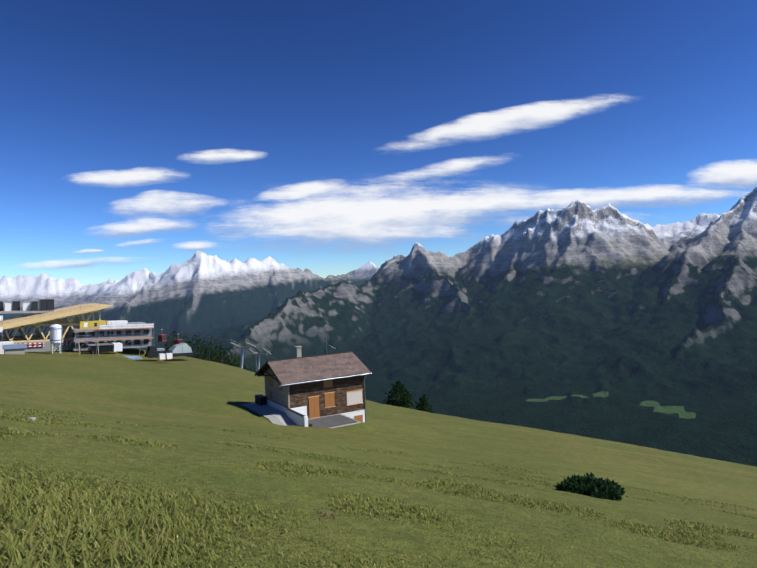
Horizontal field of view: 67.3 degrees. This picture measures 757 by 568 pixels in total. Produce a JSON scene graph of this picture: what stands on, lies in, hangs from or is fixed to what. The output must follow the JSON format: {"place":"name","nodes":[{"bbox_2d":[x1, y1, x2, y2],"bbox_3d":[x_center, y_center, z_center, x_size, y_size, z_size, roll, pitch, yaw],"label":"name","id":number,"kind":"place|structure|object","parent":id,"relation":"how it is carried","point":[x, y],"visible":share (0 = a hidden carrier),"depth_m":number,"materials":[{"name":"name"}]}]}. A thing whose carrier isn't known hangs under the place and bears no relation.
{"place":"outdoors","nodes":[
{"label":"outdoors","id":0,"kind":"place"},
{"bbox_2d":[0,186,756,466],"bbox_3d":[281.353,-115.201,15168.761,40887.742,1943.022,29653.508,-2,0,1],"label":"mountains","id":1,"kind":"structure","parent":0,"point":[608,322],"depth_m":6094.65,"materials":[{"name":"grey stone"}]},
{"bbox_2d":[0,348,756,567],"bbox_3d":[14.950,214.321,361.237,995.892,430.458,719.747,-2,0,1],"label":"meadow ground","id":2,"kind":"structure","parent":0,"point":[183,390],"depth_m":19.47,"materials":[{"name":"green plant"}]},
{"bbox_2d":[0,299,194,359],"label":"gondola station","id":3,"kind":"object","parent":2,"relation":"on","point":[96,336],"visible":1,"depth_m":111.75,"materials":[{"name":"concrete"}]},
{"bbox_2d":[163,336,173,351],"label":"tree","id":4,"kind":"object","parent":2,"relation":"on","point":[167,342],"visible":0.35,"depth_m":211.50,"materials":[{"name":"green plant"}]},
{"bbox_2d":[166,329,180,349],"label":"tree","id":5,"kind":"object","parent":2,"relation":"on","point":[175,335],"visible":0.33,"depth_m":217.09,"materials":[{"name":"green plant"}]},
{"bbox_2d":[97,319,271,370],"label":"cable car line","id":6,"kind":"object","parent":2,"relation":"on","point":[162,337],"depth_m":162.89,"materials":[{"name":"metal"}]},
{"bbox_2d":[180,332,193,350],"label":"tree","id":7,"kind":"object","parent":2,"relation":"on","point":[186,339],"visible":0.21,"depth_m":221.71,"materials":[{"name":"green plant"}]},
{"bbox_2d":[186,334,206,359],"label":"tree","id":8,"kind":"object","parent":2,"relation":"on","point":[197,350],"visible":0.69,"depth_m":192.97,"materials":[{"name":"green plant"}]},
{"bbox_2d":[194,340,205,358],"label":"tree","id":9,"kind":"object","parent":2,"relation":"on","point":[200,349],"visible":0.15,"depth_m":216.22,"materials":[{"name":"green plant"}]},
{"bbox_2d":[197,340,210,360],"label":"tree","id":10,"kind":"object","parent":2,"relation":"on","point":[205,350],"visible":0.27,"depth_m":197.07,"materials":[{"name":"green plant"}]},
{"bbox_2d":[201,341,217,361],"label":"tree","id":11,"kind":"object","parent":2,"relation":"on","point":[210,354],"visible":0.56,"depth_m":189.13,"materials":[{"name":"green plant"}]},
{"bbox_2d":[203,336,221,362],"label":"tree","id":12,"kind":"object","parent":2,"relation":"on","point":[211,341],"visible":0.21,"depth_m":201.30,"materials":[{"name":"green plant"}]},
{"bbox_2d":[212,340,222,362],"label":"tree","id":13,"kind":"object","parent":2,"relation":"on","point":[218,344],"visible":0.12,"depth_m":211.30,"materials":[{"name":"green plant"}]},
{"bbox_2d":[217,344,228,364],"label":"tree","id":14,"kind":"object","parent":2,"relation":"on","point":[222,358],"visible":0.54,"depth_m":192.79,"materials":[{"name":"green plant"}]},
{"bbox_2d":[225,346,238,366],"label":"tree","id":15,"kind":"object","parent":2,"relation":"on","point":[229,356],"visible":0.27,"depth_m":196.99,"materials":[{"name":"green plant"}]},
{"bbox_2d":[226,352,238,367],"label":"tree","id":16,"kind":"object","parent":2,"relation":"on","point":[236,364],"visible":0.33,"depth_m":190.78,"materials":[{"name":"green plant"}]},
{"bbox_2d":[229,351,239,366],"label":"tree","id":17,"kind":"object","parent":2,"relation":"on","point":[235,357],"visible":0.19,"depth_m":199.36,"materials":[{"name":"green plant"}]},
{"bbox_2d":[242,340,371,427],"bbox_3d":[-6.359,10.491,55.677,10.650,9.285,11.960,-3,0,-31],"label":"hut","id":18,"kind":"object","parent":2,"relation":"on","point":[326,390],"visible":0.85,"depth_m":54.85,"materials":[{"name":"brown wood"}]},
{"bbox_2d":[317,509,334,541],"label":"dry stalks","id":19,"kind":"object","parent":2,"relation":"on","point":[325,513],"visible":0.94,"depth_m":7.58,"materials":[{"name":"plant"}]},
{"bbox_2d":[383,381,421,407],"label":"larch tree","id":20,"kind":"object","parent":2,"relation":"on","point":[403,399],"visible":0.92,"depth_m":85.21,"materials":[{"name":"green plant"}]},
{"bbox_2d":[415,394,433,412],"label":"small tree","id":21,"kind":"object","parent":2,"relation":"on","point":[425,407],"visible":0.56,"depth_m":89.36,"materials":[{"name":"green plant"}]},
{"bbox_2d":[555,472,624,500],"bbox_3d":[7.877,7.624,21.401,2.477,0.911,2.316,-2,0,31],"label":"juniper bush","id":22,"kind":"object","parent":2,"relation":"on","point":[591,485],"visible":0.79,"depth_m":21.13,"materials":[{"name":"green plant"}]},
{"bbox_2d":[0,0,756,284],"label":"sky","id":23,"kind":"structure","parent":0,"point":[325,138],"materials":[{"name":"blue"}]}
]}

